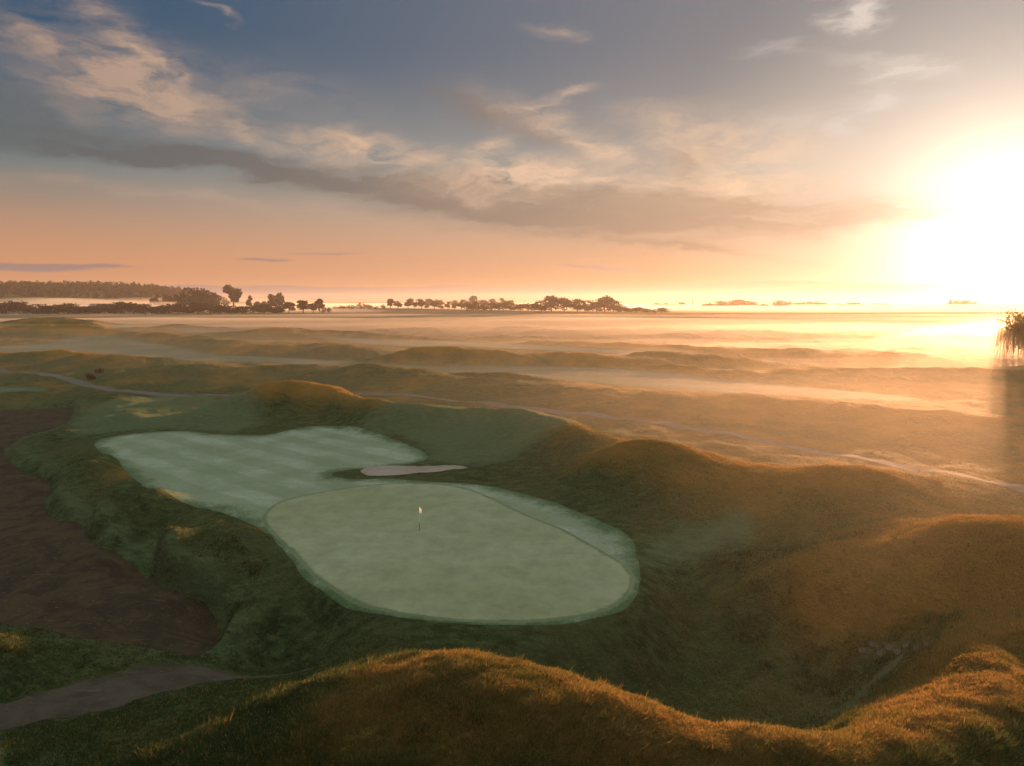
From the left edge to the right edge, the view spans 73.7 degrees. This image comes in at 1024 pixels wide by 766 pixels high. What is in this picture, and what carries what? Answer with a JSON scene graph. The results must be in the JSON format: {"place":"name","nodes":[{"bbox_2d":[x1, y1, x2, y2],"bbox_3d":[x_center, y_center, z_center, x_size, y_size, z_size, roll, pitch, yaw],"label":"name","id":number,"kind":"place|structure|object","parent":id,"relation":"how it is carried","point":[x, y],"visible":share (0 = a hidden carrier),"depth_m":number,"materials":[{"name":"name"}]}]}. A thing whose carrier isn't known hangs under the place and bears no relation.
{"place":"outdoors","nodes":[
{"label":"outdoors","id":0,"kind":"place"},
{"bbox_2d":[0,386,47,392],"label":"putting green","id":1,"kind":"object","parent":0,"point":[19,389],"visible":1,"depth_m":158.53,"materials":[{"name":"green plant"}]},
{"bbox_2d":[0,407,221,656],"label":"bare soil","id":2,"kind":"structure","parent":0,"point":[70,578],"depth_m":54.13,"materials":[{"name":"brown soil"}]},
{"bbox_2d":[0,280,224,301],"bbox_3d":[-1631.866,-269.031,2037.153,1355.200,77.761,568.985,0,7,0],"label":"wooded hill","id":3,"kind":"structure","parent":0,"point":[50,288],"depth_m":1874.22,"materials":[{"name":"green plant"}]},
{"bbox_2d":[0,664,311,730],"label":"dirt track","id":4,"kind":"structure","parent":0,"point":[102,693],"depth_m":37.86,"materials":[{"name":"soil"}]},
{"bbox_2d":[171,329,227,332],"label":"fairway","id":5,"kind":"structure","parent":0,"point":[191,330],"depth_m":446.10,"materials":[{"name":"green plant"}]},
{"bbox_2d":[0,288,1023,765],"bbox_3d":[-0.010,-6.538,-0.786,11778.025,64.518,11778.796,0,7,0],"label":"ground","id":6,"kind":"structure","parent":0,"point":[980,392],"depth_m":76.85,"materials":[{"name":"green plant"}]},
{"bbox_2d":[0,303,18,313],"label":"tree","id":7,"kind":"object","parent":6,"relation":"on","point":[4,306],"visible":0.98,"depth_m":1045.70,"materials":[{"name":"green plant"}]},
{"bbox_2d":[4,301,33,312],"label":"tree","id":8,"kind":"object","parent":6,"relation":"on","point":[15,305],"visible":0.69,"depth_m":1053.90,"materials":[{"name":"green plant"}]},
{"bbox_2d":[15,306,29,313],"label":"tree","id":9,"kind":"object","parent":6,"relation":"on","point":[19,309],"visible":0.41,"depth_m":1048.14,"materials":[{"name":"green plant"}]},
{"bbox_2d":[20,304,47,313],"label":"tree","id":10,"kind":"object","parent":6,"relation":"on","point":[31,309],"visible":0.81,"depth_m":1026.00,"materials":[{"name":"green plant"}]},
{"bbox_2d":[36,305,53,313],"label":"tree","id":11,"kind":"object","parent":6,"relation":"on","point":[45,307],"visible":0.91,"depth_m":1025.21,"materials":[{"name":"green plant"}]},
{"bbox_2d":[47,304,75,313],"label":"tree","id":12,"kind":"object","parent":6,"relation":"on","point":[57,308],"visible":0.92,"depth_m":1028.58,"materials":[{"name":"green plant"}]},
{"bbox_2d":[56,303,79,313],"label":"tree","id":13,"kind":"object","parent":6,"relation":"on","point":[71,305],"visible":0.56,"depth_m":1047.19,"materials":[{"name":"green plant"}]},
{"bbox_2d":[65,306,92,313],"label":"tree","id":14,"kind":"object","parent":6,"relation":"on","point":[81,310],"visible":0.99,"depth_m":1030.44,"materials":[{"name":"green plant"}]},
{"bbox_2d":[85,373,95,379],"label":"shrub","id":15,"kind":"object","parent":6,"relation":"on","point":[90,376],"visible":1,"depth_m":171.40,"materials":[{"name":"brown plant"}]},
{"bbox_2d":[85,305,108,313],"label":"tree","id":16,"kind":"object","parent":6,"relation":"on","point":[99,309],"visible":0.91,"depth_m":1053.91,"materials":[{"name":"green plant"}]},
{"bbox_2d":[96,304,111,313],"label":"tree","id":17,"kind":"object","parent":6,"relation":"on","point":[104,305],"visible":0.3,"depth_m":1073.37,"materials":[{"name":"green plant"}]},
{"bbox_2d":[103,305,123,313],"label":"tree","id":18,"kind":"object","parent":6,"relation":"on","point":[108,311],"visible":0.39,"depth_m":1067.69,"materials":[{"name":"green plant"}]},
{"bbox_2d":[109,301,132,313],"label":"tree","id":19,"kind":"object","parent":6,"relation":"on","point":[114,308],"visible":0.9,"depth_m":1031.42,"materials":[{"name":"green plant"}]},
{"bbox_2d":[122,302,143,313],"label":"tree","id":20,"kind":"object","parent":6,"relation":"on","point":[130,306],"visible":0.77,"depth_m":1033.96,"materials":[{"name":"green plant"}]},
{"bbox_2d":[127,304,157,313],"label":"tree","id":21,"kind":"object","parent":6,"relation":"on","point":[144,308],"visible":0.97,"depth_m":1032.78,"materials":[{"name":"green plant"}]},
{"bbox_2d":[149,294,165,305],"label":"tree","id":22,"kind":"object","parent":6,"relation":"on","point":[155,301],"visible":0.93,"depth_m":1562.41,"materials":[{"name":"green plant"}]},
{"bbox_2d":[162,294,172,305],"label":"tree","id":23,"kind":"object","parent":6,"relation":"on","point":[165,297],"visible":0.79,"depth_m":1591.23,"materials":[{"name":"green plant"}]},
{"bbox_2d":[154,304,181,313],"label":"tree","id":24,"kind":"object","parent":6,"relation":"on","point":[169,308],"visible":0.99,"depth_m":1027.80,"materials":[{"name":"green plant"}]},
{"bbox_2d":[167,294,177,305],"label":"tree","id":25,"kind":"object","parent":6,"relation":"on","point":[173,298],"visible":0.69,"depth_m":1598.97,"materials":[{"name":"green plant"}]},
{"bbox_2d":[170,304,187,313],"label":"tree","id":26,"kind":"object","parent":6,"relation":"on","point":[181,309],"visible":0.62,"depth_m":1057.89,"materials":[{"name":"green plant"}]},
{"bbox_2d":[174,287,198,305],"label":"tree","id":27,"kind":"object","parent":6,"relation":"on","point":[187,301],"visible":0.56,"depth_m":1387.77,"materials":[{"name":"green plant"}]},
{"bbox_2d":[177,306,195,313],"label":"tree","id":28,"kind":"object","parent":6,"relation":"on","point":[191,311],"visible":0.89,"depth_m":1059.85,"materials":[{"name":"green plant"}]},
{"bbox_2d":[191,289,200,301],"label":"tree","id":29,"kind":"object","parent":6,"relation":"on","point":[193,297],"visible":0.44,"depth_m":1393.30,"materials":[{"name":"green plant"}]},
{"bbox_2d":[187,302,206,313],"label":"tree","id":30,"kind":"object","parent":6,"relation":"on","point":[197,306],"visible":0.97,"depth_m":1064.51,"materials":[{"name":"green plant"}]},
{"bbox_2d":[194,288,216,310],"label":"tree","id":31,"kind":"object","parent":6,"relation":"on","point":[204,296],"visible":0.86,"depth_m":1384.55,"materials":[{"name":"green plant"}]},
{"bbox_2d":[201,303,223,313],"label":"tree","id":32,"kind":"object","parent":6,"relation":"on","point":[207,307],"visible":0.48,"depth_m":1084.31,"materials":[{"name":"green plant"}]},
{"bbox_2d":[208,292,221,305],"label":"tree","id":33,"kind":"object","parent":6,"relation":"on","point":[215,297],"visible":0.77,"depth_m":1394.91,"materials":[{"name":"green plant"}]},
{"bbox_2d":[206,305,232,313],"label":"tree","id":34,"kind":"object","parent":6,"relation":"on","point":[216,309],"visible":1,"depth_m":1056.67,"materials":[{"name":"green plant"}]},
{"bbox_2d":[221,298,229,306],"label":"bush","id":35,"kind":"object","parent":6,"relation":"on","point":[224,303],"visible":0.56,"depth_m":1391.44,"materials":[{"name":"green plant"}]},
{"bbox_2d":[218,305,241,313],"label":"tree","id":36,"kind":"object","parent":6,"relation":"on","point":[236,309],"visible":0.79,"depth_m":1070.77,"materials":[{"name":"green plant"}]},
{"bbox_2d":[223,284,242,307],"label":"tree","id":37,"kind":"object","parent":6,"relation":"on","point":[234,294],"visible":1,"depth_m":1379.80,"materials":[{"name":"green plant"}]},
{"bbox_2d":[239,306,248,313],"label":"tree","id":38,"kind":"object","parent":6,"relation":"on","point":[243,309],"visible":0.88,"depth_m":1080.50,"materials":[{"name":"green plant"}]},
{"bbox_2d":[246,295,252,306],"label":"tree","id":39,"kind":"object","parent":6,"relation":"on","point":[248,301],"visible":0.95,"depth_m":1408.55,"materials":[{"name":"green plant"}]},
{"bbox_2d":[244,305,256,312],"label":"tree","id":40,"kind":"object","parent":6,"relation":"on","point":[251,309],"visible":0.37,"depth_m":1092.33,"materials":[{"name":"green plant"}]},
{"bbox_2d":[252,304,270,313],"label":"tree","id":41,"kind":"object","parent":6,"relation":"on","point":[258,308],"visible":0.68,"depth_m":1061.79,"materials":[{"name":"green plant"}]},
{"bbox_2d":[266,293,274,306],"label":"tree","id":42,"kind":"object","parent":6,"relation":"on","point":[270,298],"visible":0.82,"depth_m":1386.43,"materials":[{"name":"green plant"}]},
{"bbox_2d":[261,304,284,313],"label":"tree","id":43,"kind":"object","parent":6,"relation":"on","point":[276,308],"visible":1,"depth_m":1053.66,"materials":[{"name":"green plant"}]},
{"bbox_2d":[272,292,284,305],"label":"tree","id":44,"kind":"object","parent":6,"relation":"on","point":[278,298],"visible":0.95,"depth_m":1386.37,"materials":[{"name":"green plant"}]},
{"bbox_2d":[280,302,295,312],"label":"tree","id":45,"kind":"object","parent":6,"relation":"on","point":[289,306],"visible":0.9,"depth_m":1102.94,"materials":[{"name":"green plant"}]},
{"bbox_2d":[295,300,309,312],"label":"tree","id":46,"kind":"object","parent":6,"relation":"on","point":[302,304],"visible":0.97,"depth_m":1107.85,"materials":[{"name":"green plant"}]},
{"bbox_2d":[307,303,314,310],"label":"tree","id":47,"kind":"object","parent":6,"relation":"on","point":[311,306],"visible":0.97,"depth_m":1100.73,"materials":[{"name":"green plant"}]},
{"bbox_2d":[314,298,324,312],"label":"tree","id":48,"kind":"object","parent":6,"relation":"on","point":[318,304],"visible":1,"depth_m":1094.08,"materials":[{"name":"green plant"}]},
{"bbox_2d":[94,426,640,624],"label":"mown apron","id":49,"kind":"object","parent":6,"relation":"on","point":[251,479],"visible":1,"depth_m":80.09,"materials":[{"name":"green plant"}]},
{"bbox_2d":[361,465,466,475],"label":"sand bunker","id":50,"kind":"object","parent":6,"relation":"on","point":[389,470],"visible":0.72,"depth_m":82.72},
{"bbox_2d":[430,301,439,308],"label":"tree","id":51,"kind":"object","parent":6,"relation":"on","point":[433,303],"visible":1,"depth_m":1470.43,"materials":[{"name":"green plant"}]},
{"bbox_2d":[434,299,444,305],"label":"tree","id":52,"kind":"object","parent":6,"relation":"on","point":[441,302],"visible":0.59,"depth_m":1971.30,"materials":[{"name":"green plant"}]},
{"bbox_2d":[265,483,630,620],"bbox_3d":[-7.329,13.284,58.490,21.119,0.504,36.724,-5,8,-34],"label":"putting green","id":53,"kind":"object","parent":6,"relation":"on","point":[463,554],"visible":1,"depth_m":54.12,"materials":[{"name":"green plant"}]},
{"bbox_2d":[263,483,633,622],"bbox_3d":[-7.329,13.303,58.492,21.558,0.530,37.164,-5,8,-34],"label":"green collar","id":54,"kind":"object","parent":6,"relation":"on","point":[385,610],"visible":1,"depth_m":48.12,"materials":[{"name":"green plant"}]},
{"bbox_2d":[0,335,922,400],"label":"fairway","id":55,"kind":"structure","parent":6,"relation":"on","point":[639,378],"depth_m":197.06,"materials":[{"name":"green plant"}]},
{"bbox_2d":[468,295,477,302],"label":"tree","id":56,"kind":"object","parent":6,"relation":"on","point":[472,298],"visible":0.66,"depth_m":1967.85,"materials":[{"name":"green plant"}]},
{"bbox_2d":[477,303,487,309],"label":"tree","id":57,"kind":"object","parent":6,"relation":"on","point":[483,306],"visible":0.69,"depth_m":1257.10,"materials":[{"name":"green plant"}]},
{"bbox_2d":[478,299,489,305],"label":"tree","id":58,"kind":"object","parent":6,"relation":"on","point":[483,301],"visible":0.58,"depth_m":1947.17,"materials":[{"name":"green plant"}]},
{"bbox_2d":[491,303,503,310],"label":"tree","id":59,"kind":"object","parent":6,"relation":"on","point":[498,306],"visible":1,"depth_m":1220.33,"materials":[{"name":"green plant"}]},
{"bbox_2d":[501,302,510,309],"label":"tree","id":60,"kind":"object","parent":6,"relation":"on","point":[506,305],"visible":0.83,"depth_m":1258.04,"materials":[{"name":"brown plant"}]},
{"bbox_2d":[0,380,1023,765],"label":"crest grass","id":61,"kind":"structure","parent":6,"relation":"on","point":[870,734],"depth_m":27.67,"materials":[{"name":"brown plant"}]},
{"bbox_2d":[0,524,1023,765],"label":"tussock grass","id":62,"kind":"structure","parent":6,"relation":"on","point":[157,750],"depth_m":27.65,"materials":[{"name":"brown plant"}]},
{"bbox_2d":[508,303,516,310],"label":"tree","id":63,"kind":"object","parent":6,"relation":"on","point":[512,307],"visible":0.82,"depth_m":1247.25,"materials":[{"name":"brown plant"}]},
{"bbox_2d":[515,304,524,310],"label":"tree","id":64,"kind":"object","parent":6,"relation":"on","point":[519,306],"visible":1,"depth_m":1234.57,"materials":[{"name":"brown plant"}]},
{"bbox_2d":[521,303,532,309],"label":"tree","id":65,"kind":"object","parent":6,"relation":"on","point":[527,305],"visible":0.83,"depth_m":1249.92,"materials":[{"name":"brown plant"}]},
{"bbox_2d":[531,300,548,311],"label":"tree","id":66,"kind":"object","parent":6,"relation":"on","point":[542,307],"visible":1,"depth_m":1137.14,"materials":[{"name":"brown plant"}]},
{"bbox_2d":[308,335,792,361],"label":"fairway","id":67,"kind":"structure","parent":6,"relation":"on","point":[430,343],"depth_m":306.06,"materials":[{"name":"green plant"}]},
{"bbox_2d":[542,295,562,310],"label":"tree","id":68,"kind":"object","parent":6,"relation":"on","point":[551,302],"visible":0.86,"depth_m":1165.36,"materials":[{"name":"brown plant"}]},
{"bbox_2d":[556,297,573,310],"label":"tree","id":69,"kind":"object","parent":6,"relation":"on","point":[564,302],"visible":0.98,"depth_m":1156.90,"materials":[{"name":"brown plant"}]},
{"bbox_2d":[569,298,585,311],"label":"tree","id":70,"kind":"object","parent":6,"relation":"on","point":[577,305],"visible":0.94,"depth_m":1156.56,"materials":[{"name":"brown plant"}]},
{"bbox_2d":[580,300,593,310],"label":"tree","id":71,"kind":"object","parent":6,"relation":"on","point":[586,306],"visible":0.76,"depth_m":1150.31,"materials":[{"name":"brown plant"}]},
{"bbox_2d":[590,302,602,311],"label":"tree","id":72,"kind":"object","parent":6,"relation":"on","point":[595,305],"visible":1,"depth_m":1131.97,"materials":[{"name":"brown plant"}]},
{"bbox_2d":[596,295,614,311],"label":"tree","id":73,"kind":"object","parent":6,"relation":"on","point":[605,302],"visible":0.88,"depth_m":1137.58,"materials":[{"name":"brown plant"}]},
{"bbox_2d":[606,300,621,311],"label":"tree","id":74,"kind":"object","parent":6,"relation":"on","point":[615,302],"visible":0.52,"depth_m":1155.68,"materials":[{"name":"brown plant"}]},
{"bbox_2d":[614,304,626,311],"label":"tree","id":75,"kind":"object","parent":6,"relation":"on","point":[622,308],"visible":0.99,"depth_m":1146.64,"materials":[{"name":"brown plant"}]},
{"bbox_2d":[629,307,643,311],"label":"tree","id":76,"kind":"object","parent":6,"relation":"on","point":[635,309],"visible":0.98,"depth_m":1145.39,"materials":[{"name":"brown plant"}]},
{"bbox_2d":[657,308,670,312],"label":"tree","id":77,"kind":"object","parent":6,"relation":"on","point":[663,309],"visible":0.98,"depth_m":1160.71,"materials":[{"name":"brown plant"}]},
{"bbox_2d":[701,303,714,306],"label":"tree","id":78,"kind":"object","parent":6,"relation":"on","point":[707,304],"visible":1,"depth_m":2225.40,"materials":[{"name":"orange plant"}]},
{"bbox_2d":[714,301,726,306],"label":"tree","id":79,"kind":"object","parent":6,"relation":"on","point":[721,303],"visible":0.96,"depth_m":2243.32,"materials":[{"name":"orange plant"}]},
{"bbox_2d":[727,299,747,306],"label":"tree","id":80,"kind":"object","parent":6,"relation":"on","point":[741,302],"visible":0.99,"depth_m":2217.66,"materials":[{"name":"orange plant"}]},
{"bbox_2d":[746,301,758,306],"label":"tree","id":81,"kind":"object","parent":6,"relation":"on","point":[750,303],"visible":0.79,"depth_m":2244.25,"materials":[{"name":"orange plant"}]},
{"bbox_2d":[771,300,793,306],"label":"tree","id":82,"kind":"object","parent":6,"relation":"on","point":[778,303],"visible":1,"depth_m":2201.00,"materials":[{"name":"orange plant"}]},
{"bbox_2d":[800,302,819,305],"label":"tree","id":83,"kind":"object","parent":6,"relation":"on","point":[810,303],"visible":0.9,"depth_m":2687.22,"materials":[{"name":"orange plant"}]},
{"bbox_2d":[814,302,828,305],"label":"tree","id":84,"kind":"object","parent":6,"relation":"on","point":[823,303],"visible":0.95,"depth_m":2680.90,"materials":[{"name":"orange plant"}]},
{"bbox_2d":[846,302,862,305],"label":"tree","id":85,"kind":"object","parent":6,"relation":"on","point":[852,303],"visible":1,"depth_m":2645.55,"materials":[{"name":"yellow plant"}]},
{"bbox_2d":[859,646,871,653],"bbox_3d":[22.555,16.893,43.338,1.080,0.358,0.970,0,7,0],"label":"straw tussock","id":86,"kind":"object","parent":6,"relation":"on","point":[863,650],"visible":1,"depth_m":43.26,"materials":[{"name":"beige plant"}]},
{"bbox_2d":[868,639,880,647],"bbox_3d":[23.319,16.503,43.336,1.414,0.359,0.924,-3,7,-22],"label":"straw tussock","id":87,"kind":"object","parent":6,"relation":"on","point":[873,644],"visible":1,"depth_m":43.28,"materials":[{"name":"beige plant"}]},
{"bbox_2d":[869,303,890,305],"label":"tree","id":88,"kind":"object","parent":6,"relation":"on","point":[879,304],"visible":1,"depth_m":2678.74,"materials":[{"name":"yellow plant"}]},
{"bbox_2d":[884,641,896,650],"bbox_3d":[23.714,16.343,42.455,1.190,0.359,0.860,2,7,18],"label":"straw tussock","id":89,"kind":"object","parent":6,"relation":"on","point":[889,647],"visible":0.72,"depth_m":42.37,"materials":[{"name":"beige plant"}]},
{"bbox_2d":[893,646,906,654],"bbox_3d":[23.210,15.904,40.603,1.056,0.360,0.927,0,7,0],"label":"straw tussock","id":90,"kind":"object","parent":6,"relation":"on","point":[897,651],"visible":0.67,"depth_m":40.69,"materials":[{"name":"beige plant"}]},
{"bbox_2d":[952,299,964,304],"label":"tree","id":91,"kind":"object","parent":6,"relation":"on","point":[957,302],"visible":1,"depth_m":2690.23,"materials":[{"name":"yellow plant"}]},
{"bbox_2d":[960,300,972,305],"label":"tree","id":92,"kind":"object","parent":6,"relation":"on","point":[966,302],"visible":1,"depth_m":2663.47,"materials":[{"name":"yellow plant"}]},
{"bbox_2d":[0,308,1023,361],"bbox_3d":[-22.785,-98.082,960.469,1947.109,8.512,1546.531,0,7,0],"label":"water","id":93,"kind":"structure","parent":0,"point":[969,336],"depth_m":522.38,"materials":[{"name":"orange liquid"}]},
{"bbox_2d":[355,302,367,309],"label":"bush","id":94,"kind":"object","parent":93,"relation":"on","point":[359,305],"visible":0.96,"depth_m":1497.42,"materials":[{"name":"brown plant"}]},
{"bbox_2d":[387,299,394,308],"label":"tree","id":95,"kind":"object","parent":93,"relation":"on","point":[390,302],"visible":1,"depth_m":1463.10,"materials":[{"name":"brown plant"}]},
{"bbox_2d":[393,301,402,308],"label":"tree","id":96,"kind":"object","parent":93,"relation":"on","point":[398,303],"visible":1,"depth_m":1465.06,"materials":[{"name":"brown plant"}]},
{"bbox_2d":[403,299,412,305],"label":"tree","id":97,"kind":"object","parent":93,"relation":"on","point":[408,302],"visible":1,"depth_m":1468.39,"materials":[{"name":"brown plant"}]},
{"bbox_2d":[417,299,426,308],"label":"tree","id":98,"kind":"object","parent":93,"relation":"on","point":[421,303],"visible":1,"depth_m":1466.20,"materials":[{"name":"brown plant"}]},
{"bbox_2d":[463,302,473,310],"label":"tree","id":99,"kind":"object","parent":93,"relation":"on","point":[467,305],"visible":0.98,"depth_m":1227.16,"materials":[{"name":"brown plant"}]},
{"bbox_2d":[469,301,482,309],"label":"tree","id":100,"kind":"object","parent":93,"relation":"on","point":[475,306],"visible":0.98,"depth_m":1225.63,"materials":[{"name":"brown plant"}]},
{"bbox_2d":[486,302,496,310],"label":"tree","id":101,"kind":"object","parent":93,"relation":"on","point":[491,304],"visible":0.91,"depth_m":1224.02,"materials":[{"name":"brown plant"}]},
{"bbox_2d":[990,309,1023,358],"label":"willow tree","id":102,"kind":"object","parent":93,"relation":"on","point":[1016,329],"visible":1,"depth_m":221.24,"materials":[{"name":"brown plant"}]},
{"bbox_2d":[0,368,1023,493],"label":"cart path","id":103,"kind":"structure","parent":0,"point":[1018,488],"depth_m":116.62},
{"bbox_2d":[0,0,1023,302],"label":"sky","id":104,"kind":"structure","parent":0,"point":[519,151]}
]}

